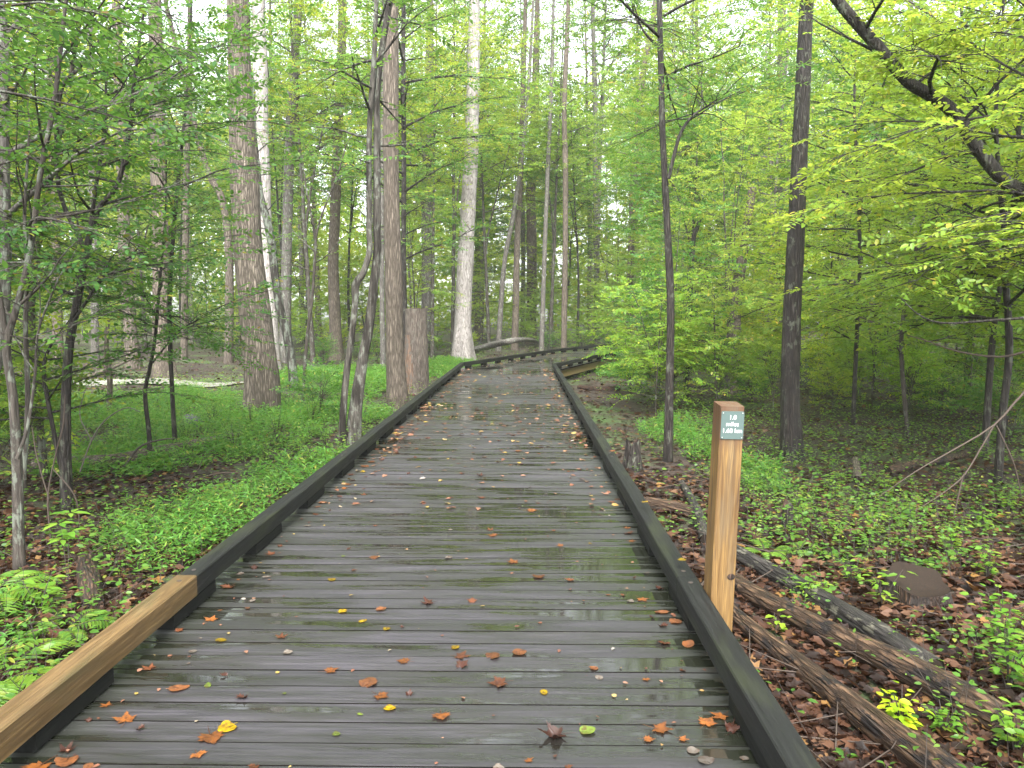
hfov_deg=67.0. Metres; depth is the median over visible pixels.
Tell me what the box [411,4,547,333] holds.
tall tree
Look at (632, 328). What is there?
sapling
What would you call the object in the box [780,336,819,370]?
shrub
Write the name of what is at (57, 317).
understory tree
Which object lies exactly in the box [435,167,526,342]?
understory tree
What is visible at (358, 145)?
tall tree
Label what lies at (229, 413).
grass
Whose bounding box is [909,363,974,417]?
shrub
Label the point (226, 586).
fallen leaf
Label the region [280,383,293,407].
seedling
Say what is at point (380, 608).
fallen leaf
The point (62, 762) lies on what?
fallen leaf
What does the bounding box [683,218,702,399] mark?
dark snag
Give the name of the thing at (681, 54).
understory tree
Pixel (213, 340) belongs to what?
shrub
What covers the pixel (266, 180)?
tall tree
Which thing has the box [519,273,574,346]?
sapling
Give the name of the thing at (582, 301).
sapling
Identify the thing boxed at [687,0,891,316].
understory tree
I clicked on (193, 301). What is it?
sapling
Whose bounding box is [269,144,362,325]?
understory tree
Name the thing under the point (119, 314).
sapling
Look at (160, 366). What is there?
tall tree
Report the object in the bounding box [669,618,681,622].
fallen leaf
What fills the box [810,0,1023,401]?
understory tree
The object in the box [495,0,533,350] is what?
tall tree
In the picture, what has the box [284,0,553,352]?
dark tree
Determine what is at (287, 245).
tall tree
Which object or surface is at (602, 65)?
tall tree
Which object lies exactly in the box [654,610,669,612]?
fallen leaf
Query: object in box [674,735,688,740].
fallen leaf
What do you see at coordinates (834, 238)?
understory tree
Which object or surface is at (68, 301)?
understory tree
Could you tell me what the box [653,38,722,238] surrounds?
tall tree
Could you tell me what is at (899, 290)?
understory tree
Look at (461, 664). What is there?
fallen leaf
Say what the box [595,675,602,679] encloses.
fallen leaf
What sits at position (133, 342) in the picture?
tall tree
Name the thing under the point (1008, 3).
understory tree
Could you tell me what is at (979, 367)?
shrub
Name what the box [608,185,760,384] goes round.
sapling
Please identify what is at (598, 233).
understory tree
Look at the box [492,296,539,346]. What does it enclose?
sapling
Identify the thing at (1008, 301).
understory tree
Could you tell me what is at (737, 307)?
sapling
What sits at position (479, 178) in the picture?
tall tree
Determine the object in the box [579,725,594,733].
fallen leaf
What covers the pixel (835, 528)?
seedling
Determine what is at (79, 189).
tall tree
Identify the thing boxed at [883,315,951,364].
sapling
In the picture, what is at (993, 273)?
understory tree
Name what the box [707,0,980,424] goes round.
understory tree
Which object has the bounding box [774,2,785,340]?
tall tree
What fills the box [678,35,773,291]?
tall tree
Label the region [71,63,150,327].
tall tree
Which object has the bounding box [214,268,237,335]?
sapling
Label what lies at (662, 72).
slim tree
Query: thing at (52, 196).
sapling
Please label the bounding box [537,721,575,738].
fallen leaf
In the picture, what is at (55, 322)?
tall tree
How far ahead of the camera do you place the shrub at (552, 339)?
41.89 m
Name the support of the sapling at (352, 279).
on the ground at (202, 365)
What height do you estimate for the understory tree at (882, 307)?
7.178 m
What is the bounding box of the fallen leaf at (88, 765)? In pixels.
[83,763,93,767]
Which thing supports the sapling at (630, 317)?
on the ground at (202, 365)
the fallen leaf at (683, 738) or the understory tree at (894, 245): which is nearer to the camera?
the fallen leaf at (683, 738)
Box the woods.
[10,39,1021,333]
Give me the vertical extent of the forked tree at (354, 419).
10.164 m
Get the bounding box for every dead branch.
[120,438,175,471]
[179,459,239,486]
[879,391,1023,516]
[907,335,1023,357]
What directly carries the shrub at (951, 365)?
on the ground at (202, 365)
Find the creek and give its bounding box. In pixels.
[21,378,243,386]
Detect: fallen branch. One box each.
[78,358,133,378]
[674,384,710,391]
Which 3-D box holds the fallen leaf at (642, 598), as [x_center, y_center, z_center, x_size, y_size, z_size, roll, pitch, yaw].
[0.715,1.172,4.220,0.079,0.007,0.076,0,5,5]
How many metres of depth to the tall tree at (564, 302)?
39.15 m
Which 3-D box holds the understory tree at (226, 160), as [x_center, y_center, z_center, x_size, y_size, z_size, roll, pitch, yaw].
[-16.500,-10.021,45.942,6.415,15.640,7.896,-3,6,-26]
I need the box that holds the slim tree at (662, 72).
[489,0,817,462]
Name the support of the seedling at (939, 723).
on the ground at (202, 365)
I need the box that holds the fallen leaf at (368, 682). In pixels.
[359,677,377,687]
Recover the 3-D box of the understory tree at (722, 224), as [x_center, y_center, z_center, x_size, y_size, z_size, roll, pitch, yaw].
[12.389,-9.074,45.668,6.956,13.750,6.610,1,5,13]
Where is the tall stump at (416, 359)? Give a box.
[404,308,428,394]
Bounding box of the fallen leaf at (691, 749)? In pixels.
[687,746,699,752]
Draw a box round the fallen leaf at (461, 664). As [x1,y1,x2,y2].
[455,658,468,668]
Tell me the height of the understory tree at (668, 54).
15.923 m
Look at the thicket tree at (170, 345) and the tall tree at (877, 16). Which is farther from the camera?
the tall tree at (877, 16)
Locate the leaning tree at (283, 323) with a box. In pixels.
[183,60,325,388]
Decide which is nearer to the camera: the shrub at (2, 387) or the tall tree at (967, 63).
the shrub at (2, 387)
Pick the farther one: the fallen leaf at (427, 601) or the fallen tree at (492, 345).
the fallen tree at (492, 345)
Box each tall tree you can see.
[12,50,77,327]
[41,89,117,307]
[46,7,63,367]
[59,108,142,331]
[61,49,113,330]
[69,0,178,337]
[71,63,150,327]
[87,4,99,362]
[98,16,228,342]
[100,131,179,332]
[111,0,143,368]
[127,8,228,340]
[133,59,225,286]
[147,0,178,377]
[163,0,233,363]
[179,0,328,224]
[179,79,234,336]
[180,0,192,359]
[191,5,283,331]
[192,71,295,240]
[206,0,364,343]
[215,19,331,327]
[227,0,280,417]
[252,0,282,369]
[268,0,364,340]
[279,0,302,363]
[301,13,423,334]
[315,0,422,333]
[341,129,420,236]
[379,5,385,366]
[383,0,408,410]
[399,0,465,216]
[399,0,544,343]
[406,0,433,354]
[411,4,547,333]
[411,62,502,231]
[419,0,563,339]
[448,115,510,331]
[451,0,479,360]
[456,0,591,336]
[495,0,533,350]
[507,80,586,325]
[511,0,526,350]
[520,0,696,343]
[524,0,539,344]
[535,61,585,330]
[537,0,647,337]
[539,0,554,350]
[561,0,569,351]
[562,112,645,329]
[574,0,716,331]
[591,1,600,344]
[596,0,796,313]
[602,70,661,327]
[625,0,656,346]
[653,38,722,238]
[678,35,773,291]
[720,42,821,325]
[745,0,838,206]
[752,4,872,335]
[763,0,903,335]
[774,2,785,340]
[811,3,870,314]
[836,1,848,339]
[856,27,928,258]
[873,10,882,333]
[895,2,992,228]
[904,0,1014,218]
[907,0,917,364]
[954,1,1022,202]
[977,3,1019,138]
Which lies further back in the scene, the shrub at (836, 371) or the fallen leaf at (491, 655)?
the shrub at (836, 371)
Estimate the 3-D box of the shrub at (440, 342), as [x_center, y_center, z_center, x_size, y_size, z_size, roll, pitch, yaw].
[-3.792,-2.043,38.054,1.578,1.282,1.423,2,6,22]
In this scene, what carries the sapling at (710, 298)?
on the ground at (202, 365)
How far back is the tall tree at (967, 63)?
55.33 m
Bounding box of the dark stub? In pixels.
[780,499,793,532]
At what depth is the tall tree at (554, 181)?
73.25 m
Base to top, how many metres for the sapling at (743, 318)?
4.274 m
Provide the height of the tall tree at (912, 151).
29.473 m
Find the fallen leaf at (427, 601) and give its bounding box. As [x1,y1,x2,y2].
[421,597,437,603]
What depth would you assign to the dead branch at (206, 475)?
8.77 m
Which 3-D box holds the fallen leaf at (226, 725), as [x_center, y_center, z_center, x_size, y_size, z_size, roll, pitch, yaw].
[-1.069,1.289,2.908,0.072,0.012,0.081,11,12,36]
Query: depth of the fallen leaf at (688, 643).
3.65 m
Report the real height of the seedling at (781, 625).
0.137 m
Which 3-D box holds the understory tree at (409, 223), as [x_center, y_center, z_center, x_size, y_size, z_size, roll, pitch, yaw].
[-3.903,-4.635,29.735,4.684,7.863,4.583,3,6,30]
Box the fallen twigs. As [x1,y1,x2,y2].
[0,349,1023,767]
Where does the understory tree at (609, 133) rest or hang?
on the ground at (202, 365)
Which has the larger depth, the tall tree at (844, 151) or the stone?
the tall tree at (844, 151)
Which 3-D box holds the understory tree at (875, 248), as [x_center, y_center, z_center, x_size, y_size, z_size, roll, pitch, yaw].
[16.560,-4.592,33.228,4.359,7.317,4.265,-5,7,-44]
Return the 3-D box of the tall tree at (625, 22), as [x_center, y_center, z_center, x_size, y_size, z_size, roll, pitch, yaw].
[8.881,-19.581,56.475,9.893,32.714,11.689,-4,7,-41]
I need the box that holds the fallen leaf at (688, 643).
[682,640,693,646]
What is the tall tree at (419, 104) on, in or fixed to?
on the ground at (202, 365)
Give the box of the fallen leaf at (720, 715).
[711,711,727,719]
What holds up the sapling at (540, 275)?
on the ground at (202, 365)
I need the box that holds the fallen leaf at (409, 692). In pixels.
[406,689,412,695]
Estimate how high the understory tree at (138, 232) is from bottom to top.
16.286 m
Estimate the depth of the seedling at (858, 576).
5.44 m
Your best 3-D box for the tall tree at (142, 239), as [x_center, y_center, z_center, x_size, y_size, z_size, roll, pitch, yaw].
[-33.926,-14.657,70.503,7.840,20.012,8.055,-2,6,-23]
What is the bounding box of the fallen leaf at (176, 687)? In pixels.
[166,685,189,690]
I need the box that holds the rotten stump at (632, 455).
[622,438,643,471]
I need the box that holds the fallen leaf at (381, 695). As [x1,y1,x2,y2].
[373,692,387,699]
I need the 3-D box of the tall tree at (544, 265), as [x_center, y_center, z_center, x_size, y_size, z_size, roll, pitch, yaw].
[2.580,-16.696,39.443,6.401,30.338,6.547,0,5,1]
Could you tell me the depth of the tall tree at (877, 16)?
44.39 m
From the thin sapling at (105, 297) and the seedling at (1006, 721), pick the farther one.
the thin sapling at (105, 297)
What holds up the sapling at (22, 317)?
on the ground at (202, 365)
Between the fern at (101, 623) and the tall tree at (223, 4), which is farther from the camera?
the tall tree at (223, 4)
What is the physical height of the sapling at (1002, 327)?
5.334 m
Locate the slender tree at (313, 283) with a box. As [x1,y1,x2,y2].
[259,108,372,403]
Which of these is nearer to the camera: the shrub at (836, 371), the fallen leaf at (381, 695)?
the fallen leaf at (381, 695)
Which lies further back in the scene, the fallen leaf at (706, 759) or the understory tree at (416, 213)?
the understory tree at (416, 213)
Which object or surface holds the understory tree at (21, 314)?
on the ground at (202, 365)
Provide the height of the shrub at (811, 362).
1.851 m
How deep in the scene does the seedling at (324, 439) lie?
10.97 m
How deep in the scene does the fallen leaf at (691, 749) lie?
2.76 m
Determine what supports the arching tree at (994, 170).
on the ground at (202, 365)
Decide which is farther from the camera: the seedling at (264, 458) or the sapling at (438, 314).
the sapling at (438, 314)
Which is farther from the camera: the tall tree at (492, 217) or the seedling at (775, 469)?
the tall tree at (492, 217)
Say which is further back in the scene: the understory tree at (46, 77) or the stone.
the understory tree at (46, 77)
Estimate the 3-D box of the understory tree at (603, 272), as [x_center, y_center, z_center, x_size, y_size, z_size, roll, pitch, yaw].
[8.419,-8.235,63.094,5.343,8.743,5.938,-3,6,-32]
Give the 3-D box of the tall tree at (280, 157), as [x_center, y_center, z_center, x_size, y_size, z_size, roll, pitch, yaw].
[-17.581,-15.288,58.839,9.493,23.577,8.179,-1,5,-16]
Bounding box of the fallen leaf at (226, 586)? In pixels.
[221,583,235,587]
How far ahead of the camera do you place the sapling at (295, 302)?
47.91 m
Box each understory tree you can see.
[3,0,170,452]
[9,20,173,298]
[10,2,109,189]
[11,153,115,318]
[11,253,49,347]
[43,198,118,338]
[63,11,226,350]
[66,204,177,346]
[128,107,230,324]
[130,217,234,345]
[172,217,235,337]
[183,0,452,365]
[190,74,295,345]
[196,0,341,256]
[201,175,317,321]
[266,0,463,192]
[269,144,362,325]
[271,194,322,309]
[294,49,423,334]
[299,200,385,345]
[316,1,503,362]
[349,171,469,343]
[357,87,486,307]
[371,0,543,354]
[406,209,456,315]
[413,144,508,317]
[420,0,592,350]
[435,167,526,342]
[456,41,568,343]
[462,0,633,348]
[475,158,561,314]
[483,235,526,333]
[507,52,629,346]
[520,150,623,315]
[537,244,585,326]
[555,0,734,343]
[555,145,664,341]
[581,234,639,326]
[584,0,753,355]
[585,52,785,378]
[607,180,693,301]
[615,0,771,329]
[621,0,782,273]
[626,172,750,353]
[630,80,827,396]
[643,105,760,343]
[665,0,851,351]
[672,0,902,375]
[672,122,767,343]
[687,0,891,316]
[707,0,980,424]
[723,97,828,325]
[732,102,950,393]
[751,0,1018,379]
[757,0,1023,288]
[766,76,1023,439]
[777,0,1023,483]
[780,1,1023,458]
[781,102,907,355]
[786,135,873,343]
[807,78,1022,393]
[808,1,955,354]
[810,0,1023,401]
[829,0,1023,376]
[835,203,942,336]
[889,2,1022,357]
[917,0,1023,318]
[936,131,1023,384]
[960,0,1023,296]
[966,84,1023,363]
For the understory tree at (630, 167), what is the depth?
31.25 m
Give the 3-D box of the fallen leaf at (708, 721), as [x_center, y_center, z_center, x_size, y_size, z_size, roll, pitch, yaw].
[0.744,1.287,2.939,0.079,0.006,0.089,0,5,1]
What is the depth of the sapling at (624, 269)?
26.62 m
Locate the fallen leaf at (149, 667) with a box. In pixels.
[141,662,155,669]
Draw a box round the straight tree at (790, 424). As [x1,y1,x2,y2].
[778,0,813,462]
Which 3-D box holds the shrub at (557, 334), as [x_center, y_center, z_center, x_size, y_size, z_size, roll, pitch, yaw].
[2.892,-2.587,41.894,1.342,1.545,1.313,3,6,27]
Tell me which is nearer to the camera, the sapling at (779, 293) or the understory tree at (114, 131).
the understory tree at (114, 131)
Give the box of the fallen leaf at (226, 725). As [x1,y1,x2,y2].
[218,720,237,731]
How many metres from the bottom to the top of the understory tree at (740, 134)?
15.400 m
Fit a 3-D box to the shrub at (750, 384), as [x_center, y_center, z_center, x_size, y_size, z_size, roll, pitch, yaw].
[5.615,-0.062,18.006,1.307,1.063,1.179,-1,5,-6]
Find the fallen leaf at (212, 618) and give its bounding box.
[205,615,217,622]
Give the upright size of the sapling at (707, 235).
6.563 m
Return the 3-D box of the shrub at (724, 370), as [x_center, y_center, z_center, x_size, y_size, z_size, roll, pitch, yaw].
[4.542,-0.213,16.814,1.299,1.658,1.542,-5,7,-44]
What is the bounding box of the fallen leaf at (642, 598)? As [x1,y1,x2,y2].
[637,596,648,600]
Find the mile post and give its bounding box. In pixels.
[704,401,743,631]
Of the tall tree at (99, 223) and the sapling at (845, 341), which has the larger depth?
the tall tree at (99, 223)
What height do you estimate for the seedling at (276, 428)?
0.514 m
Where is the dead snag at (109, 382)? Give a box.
[104,320,112,409]
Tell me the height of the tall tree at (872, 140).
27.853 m
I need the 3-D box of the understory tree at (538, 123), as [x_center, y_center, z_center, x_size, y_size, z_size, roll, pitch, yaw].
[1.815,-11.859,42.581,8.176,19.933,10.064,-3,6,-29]
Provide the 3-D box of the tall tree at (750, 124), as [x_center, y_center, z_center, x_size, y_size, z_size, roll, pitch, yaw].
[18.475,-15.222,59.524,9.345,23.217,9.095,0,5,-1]
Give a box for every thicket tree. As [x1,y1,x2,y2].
[0,0,253,372]
[0,0,254,166]
[0,0,262,569]
[0,0,335,511]
[9,0,288,476]
[16,0,323,442]
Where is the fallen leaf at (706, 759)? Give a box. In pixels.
[698,756,714,763]
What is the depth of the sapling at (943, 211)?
17.77 m
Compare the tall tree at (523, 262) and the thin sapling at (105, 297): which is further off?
the tall tree at (523, 262)
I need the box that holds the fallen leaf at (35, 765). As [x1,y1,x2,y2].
[21,755,56,767]
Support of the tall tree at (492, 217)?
on the ground at (202, 365)
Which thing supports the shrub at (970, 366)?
on the ground at (202, 365)
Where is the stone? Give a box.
[178,414,202,426]
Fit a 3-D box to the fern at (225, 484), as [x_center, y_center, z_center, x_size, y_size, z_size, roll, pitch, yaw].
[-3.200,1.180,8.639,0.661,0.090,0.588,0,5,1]
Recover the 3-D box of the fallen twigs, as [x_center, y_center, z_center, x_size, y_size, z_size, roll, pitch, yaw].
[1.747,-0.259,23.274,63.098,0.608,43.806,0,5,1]
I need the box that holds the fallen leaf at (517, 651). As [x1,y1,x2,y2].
[512,648,526,654]
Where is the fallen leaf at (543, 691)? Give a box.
[540,688,547,694]
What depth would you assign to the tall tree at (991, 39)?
53.92 m
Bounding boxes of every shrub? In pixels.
[0,319,84,467]
[0,335,112,492]
[204,331,222,347]
[269,353,352,416]
[307,333,337,360]
[319,319,348,346]
[354,325,385,360]
[428,331,449,350]
[472,330,478,345]
[510,318,537,336]
[544,330,558,348]
[555,326,576,344]
[569,324,596,349]
[592,324,613,343]
[597,341,653,392]
[622,341,654,375]
[625,328,693,404]
[690,341,757,400]
[723,361,775,401]
[732,335,809,419]
[745,325,803,392]
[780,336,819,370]
[800,331,866,395]
[807,352,863,415]
[815,337,869,392]
[816,328,889,398]
[861,324,962,408]
[882,332,932,370]
[888,346,943,406]
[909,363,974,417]
[934,346,979,376]
[936,344,1023,444]
[941,342,1012,405]
[951,344,1004,381]
[952,372,1020,418]
[982,322,1023,408]
[996,375,1023,424]
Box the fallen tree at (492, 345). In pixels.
[474,337,538,352]
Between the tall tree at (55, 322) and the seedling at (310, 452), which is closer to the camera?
the seedling at (310, 452)
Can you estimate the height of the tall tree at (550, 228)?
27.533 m
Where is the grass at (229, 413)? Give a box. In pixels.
[0,355,801,656]
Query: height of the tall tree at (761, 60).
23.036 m
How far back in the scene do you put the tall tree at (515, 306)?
41.36 m
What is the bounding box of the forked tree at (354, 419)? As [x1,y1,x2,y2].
[258,0,478,447]
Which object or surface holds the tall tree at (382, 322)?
on the ground at (202, 365)
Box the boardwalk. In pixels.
[0,341,820,767]
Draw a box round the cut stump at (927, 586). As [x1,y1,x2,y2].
[882,561,953,610]
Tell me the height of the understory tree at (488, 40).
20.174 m
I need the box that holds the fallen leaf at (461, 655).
[454,651,469,658]
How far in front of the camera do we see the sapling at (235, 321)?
37.49 m
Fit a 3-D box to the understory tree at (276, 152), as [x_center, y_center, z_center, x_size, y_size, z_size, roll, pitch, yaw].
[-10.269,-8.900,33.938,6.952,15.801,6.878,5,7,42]
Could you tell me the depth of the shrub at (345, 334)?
33.80 m
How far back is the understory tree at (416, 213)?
51.22 m
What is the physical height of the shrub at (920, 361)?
1.905 m
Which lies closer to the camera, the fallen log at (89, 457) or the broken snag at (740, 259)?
the fallen log at (89, 457)
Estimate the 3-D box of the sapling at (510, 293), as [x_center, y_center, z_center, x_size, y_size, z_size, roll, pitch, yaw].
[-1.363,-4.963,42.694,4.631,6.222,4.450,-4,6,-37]
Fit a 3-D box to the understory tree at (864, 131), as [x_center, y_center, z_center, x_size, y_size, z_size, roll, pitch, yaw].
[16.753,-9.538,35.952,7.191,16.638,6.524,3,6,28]
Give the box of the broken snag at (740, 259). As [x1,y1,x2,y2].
[724,187,756,393]
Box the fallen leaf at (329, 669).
[320,667,337,672]
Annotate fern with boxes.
[0,570,64,613]
[0,638,79,706]
[26,609,115,646]
[195,483,250,494]
[745,539,792,559]
[777,541,826,556]
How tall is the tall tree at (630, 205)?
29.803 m
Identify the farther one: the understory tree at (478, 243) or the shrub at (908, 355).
the understory tree at (478, 243)
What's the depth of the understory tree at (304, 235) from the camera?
27.91 m
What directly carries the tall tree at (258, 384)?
on the ground at (202, 365)
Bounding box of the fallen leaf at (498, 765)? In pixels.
[493,763,503,767]
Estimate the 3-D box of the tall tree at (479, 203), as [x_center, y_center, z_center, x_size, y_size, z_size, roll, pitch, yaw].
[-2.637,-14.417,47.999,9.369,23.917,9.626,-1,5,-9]
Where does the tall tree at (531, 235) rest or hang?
on the ground at (202, 365)
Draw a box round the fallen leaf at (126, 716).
[113,711,137,727]
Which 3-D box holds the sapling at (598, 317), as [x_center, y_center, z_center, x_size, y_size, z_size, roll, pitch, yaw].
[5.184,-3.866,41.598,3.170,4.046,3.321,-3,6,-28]
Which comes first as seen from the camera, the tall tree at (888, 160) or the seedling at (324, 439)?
the seedling at (324, 439)
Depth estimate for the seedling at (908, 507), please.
7.06 m
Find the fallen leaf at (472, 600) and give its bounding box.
[467,597,476,602]
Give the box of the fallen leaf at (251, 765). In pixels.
[248,763,258,767]
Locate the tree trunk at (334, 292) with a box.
[295,0,346,360]
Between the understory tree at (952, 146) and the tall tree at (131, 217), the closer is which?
the understory tree at (952, 146)
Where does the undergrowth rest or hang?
on the ground at (202, 365)
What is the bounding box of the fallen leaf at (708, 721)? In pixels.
[698,716,716,728]
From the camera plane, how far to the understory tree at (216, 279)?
55.54 m
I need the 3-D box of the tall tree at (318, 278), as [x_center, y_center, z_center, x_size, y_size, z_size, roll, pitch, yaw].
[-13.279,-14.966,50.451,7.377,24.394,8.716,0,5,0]
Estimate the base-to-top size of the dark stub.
0.378 m
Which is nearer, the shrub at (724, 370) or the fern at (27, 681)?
the fern at (27, 681)
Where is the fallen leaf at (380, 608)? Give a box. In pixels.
[375,606,386,609]
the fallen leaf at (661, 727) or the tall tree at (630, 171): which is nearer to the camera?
the fallen leaf at (661, 727)
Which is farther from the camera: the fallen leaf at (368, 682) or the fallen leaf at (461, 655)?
the fallen leaf at (461, 655)
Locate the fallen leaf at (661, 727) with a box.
[643,721,671,732]
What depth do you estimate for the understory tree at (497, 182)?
39.47 m
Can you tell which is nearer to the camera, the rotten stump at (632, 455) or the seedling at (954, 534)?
the seedling at (954, 534)
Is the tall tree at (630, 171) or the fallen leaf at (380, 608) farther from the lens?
the tall tree at (630, 171)
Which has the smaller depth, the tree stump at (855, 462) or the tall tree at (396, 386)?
the tree stump at (855, 462)
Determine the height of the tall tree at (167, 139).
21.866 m
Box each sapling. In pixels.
[4,1,169,432]
[10,259,51,338]
[33,95,309,460]
[79,300,146,353]
[100,255,151,330]
[172,279,218,343]
[212,294,241,347]
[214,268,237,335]
[278,285,315,338]
[291,290,347,355]
[313,239,379,342]
[317,241,385,348]
[374,302,385,335]
[434,286,455,338]
[445,239,526,343]
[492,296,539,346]
[503,247,571,333]
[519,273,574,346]
[554,258,612,345]
[574,275,636,339]
[576,210,684,357]
[579,270,734,415]
[604,272,664,353]
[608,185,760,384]
[616,283,713,367]
[631,232,699,339]
[642,261,783,411]
[650,198,772,347]
[677,252,728,335]
[701,284,812,389]
[708,192,847,356]
[717,212,865,393]
[718,279,777,348]
[746,232,823,330]
[801,257,957,406]
[805,249,894,357]
[820,256,951,391]
[868,157,1021,401]
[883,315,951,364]
[892,157,1023,406]
[893,219,1023,415]
[923,300,987,362]
[954,114,1023,406]
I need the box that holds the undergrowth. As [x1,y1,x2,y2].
[0,340,1023,767]
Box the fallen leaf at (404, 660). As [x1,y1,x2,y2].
[397,658,412,662]
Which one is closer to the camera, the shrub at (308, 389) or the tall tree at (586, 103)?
the shrub at (308, 389)
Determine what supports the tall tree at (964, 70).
on the ground at (202, 365)
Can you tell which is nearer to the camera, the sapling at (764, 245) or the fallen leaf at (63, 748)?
the fallen leaf at (63, 748)
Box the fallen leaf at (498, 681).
[486,675,512,686]
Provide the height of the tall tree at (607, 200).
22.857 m
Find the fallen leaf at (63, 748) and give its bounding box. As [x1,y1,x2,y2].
[58,740,76,753]
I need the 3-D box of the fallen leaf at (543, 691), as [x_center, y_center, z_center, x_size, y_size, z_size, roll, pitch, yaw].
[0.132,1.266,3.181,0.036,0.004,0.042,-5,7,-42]
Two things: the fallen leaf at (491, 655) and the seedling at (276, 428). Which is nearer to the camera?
the fallen leaf at (491, 655)
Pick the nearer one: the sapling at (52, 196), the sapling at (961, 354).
the sapling at (52, 196)
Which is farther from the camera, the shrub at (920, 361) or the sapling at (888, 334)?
the sapling at (888, 334)
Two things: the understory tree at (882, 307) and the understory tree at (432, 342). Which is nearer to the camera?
the understory tree at (882, 307)
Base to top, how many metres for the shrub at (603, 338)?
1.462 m
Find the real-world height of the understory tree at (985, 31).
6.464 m
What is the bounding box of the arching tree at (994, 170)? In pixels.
[762,0,1023,287]
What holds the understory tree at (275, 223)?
on the ground at (202, 365)
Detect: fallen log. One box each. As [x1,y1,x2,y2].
[30,432,238,469]
[577,385,620,390]
[645,497,693,518]
[733,605,968,767]
[734,572,1013,730]
[736,544,944,669]
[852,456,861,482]
[883,450,971,474]
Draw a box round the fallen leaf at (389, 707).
[384,704,395,709]
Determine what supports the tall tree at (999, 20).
on the ground at (202, 365)
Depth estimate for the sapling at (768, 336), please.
19.34 m
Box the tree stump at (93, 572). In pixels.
[76,553,104,609]
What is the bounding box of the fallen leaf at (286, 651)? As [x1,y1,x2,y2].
[283,649,292,653]
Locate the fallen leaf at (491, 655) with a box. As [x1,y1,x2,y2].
[485,652,499,658]
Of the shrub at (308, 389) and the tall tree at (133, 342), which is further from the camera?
the tall tree at (133, 342)
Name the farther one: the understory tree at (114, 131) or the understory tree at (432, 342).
the understory tree at (432, 342)
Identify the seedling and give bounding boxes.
[4,571,67,613]
[42,508,89,581]
[176,416,190,439]
[201,401,221,422]
[220,422,244,449]
[236,399,254,432]
[252,442,279,466]
[267,410,288,441]
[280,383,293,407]
[288,435,308,458]
[299,441,323,468]
[302,396,319,423]
[317,425,336,448]
[752,466,777,488]
[765,609,791,634]
[788,488,810,509]
[792,579,833,596]
[819,511,852,539]
[820,471,844,492]
[833,556,872,581]
[858,504,888,533]
[861,570,917,604]
[876,476,897,496]
[876,680,934,729]
[897,496,921,522]
[921,694,977,733]
[930,523,972,550]
[960,579,1023,648]
[970,507,1003,529]
[972,540,1008,579]
[974,621,1023,688]
[979,695,1023,757]
[998,487,1019,511]
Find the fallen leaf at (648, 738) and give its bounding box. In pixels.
[640,735,653,741]
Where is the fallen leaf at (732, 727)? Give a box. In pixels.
[724,717,739,734]
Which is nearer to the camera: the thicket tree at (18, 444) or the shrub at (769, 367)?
the thicket tree at (18, 444)
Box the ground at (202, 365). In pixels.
[0,317,1023,758]
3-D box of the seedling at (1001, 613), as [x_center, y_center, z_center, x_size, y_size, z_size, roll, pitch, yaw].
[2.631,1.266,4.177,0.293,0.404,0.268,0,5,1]
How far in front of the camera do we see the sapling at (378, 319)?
51.98 m
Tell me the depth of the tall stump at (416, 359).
19.02 m
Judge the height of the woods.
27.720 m
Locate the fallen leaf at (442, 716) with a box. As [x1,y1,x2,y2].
[432,708,451,719]
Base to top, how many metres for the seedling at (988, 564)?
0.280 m
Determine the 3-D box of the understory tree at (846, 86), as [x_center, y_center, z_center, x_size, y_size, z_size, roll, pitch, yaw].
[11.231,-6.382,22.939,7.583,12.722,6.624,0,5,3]
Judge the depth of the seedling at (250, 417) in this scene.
12.02 m
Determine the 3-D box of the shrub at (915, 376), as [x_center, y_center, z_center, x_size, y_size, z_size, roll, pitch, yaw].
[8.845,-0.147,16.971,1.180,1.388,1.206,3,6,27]
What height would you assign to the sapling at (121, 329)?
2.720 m
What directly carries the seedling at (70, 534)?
on the ground at (202, 365)
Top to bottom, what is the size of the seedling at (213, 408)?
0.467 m
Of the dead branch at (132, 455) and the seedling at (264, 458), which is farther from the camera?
the seedling at (264, 458)
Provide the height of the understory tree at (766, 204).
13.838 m
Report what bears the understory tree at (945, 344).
on the ground at (202, 365)
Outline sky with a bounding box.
[6,0,1021,316]
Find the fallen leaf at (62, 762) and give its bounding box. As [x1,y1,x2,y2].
[54,755,78,766]
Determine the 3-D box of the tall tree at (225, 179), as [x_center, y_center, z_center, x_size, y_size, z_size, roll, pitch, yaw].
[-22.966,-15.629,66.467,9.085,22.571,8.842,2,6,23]
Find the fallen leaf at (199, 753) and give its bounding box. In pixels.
[190,750,207,757]
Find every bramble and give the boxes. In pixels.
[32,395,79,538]
[79,392,139,471]
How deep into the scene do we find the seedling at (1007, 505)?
7.64 m
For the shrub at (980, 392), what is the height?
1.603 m
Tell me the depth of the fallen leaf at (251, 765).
2.66 m
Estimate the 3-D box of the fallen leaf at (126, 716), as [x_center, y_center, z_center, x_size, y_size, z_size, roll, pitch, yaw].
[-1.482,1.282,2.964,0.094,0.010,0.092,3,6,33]
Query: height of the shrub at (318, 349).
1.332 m
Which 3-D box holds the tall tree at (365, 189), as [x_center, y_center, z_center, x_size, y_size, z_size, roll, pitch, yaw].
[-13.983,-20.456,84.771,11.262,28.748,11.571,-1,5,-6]
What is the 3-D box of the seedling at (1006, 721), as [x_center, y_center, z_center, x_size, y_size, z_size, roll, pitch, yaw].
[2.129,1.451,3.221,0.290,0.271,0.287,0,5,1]
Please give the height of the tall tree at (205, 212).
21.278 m
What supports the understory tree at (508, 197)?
on the ground at (202, 365)

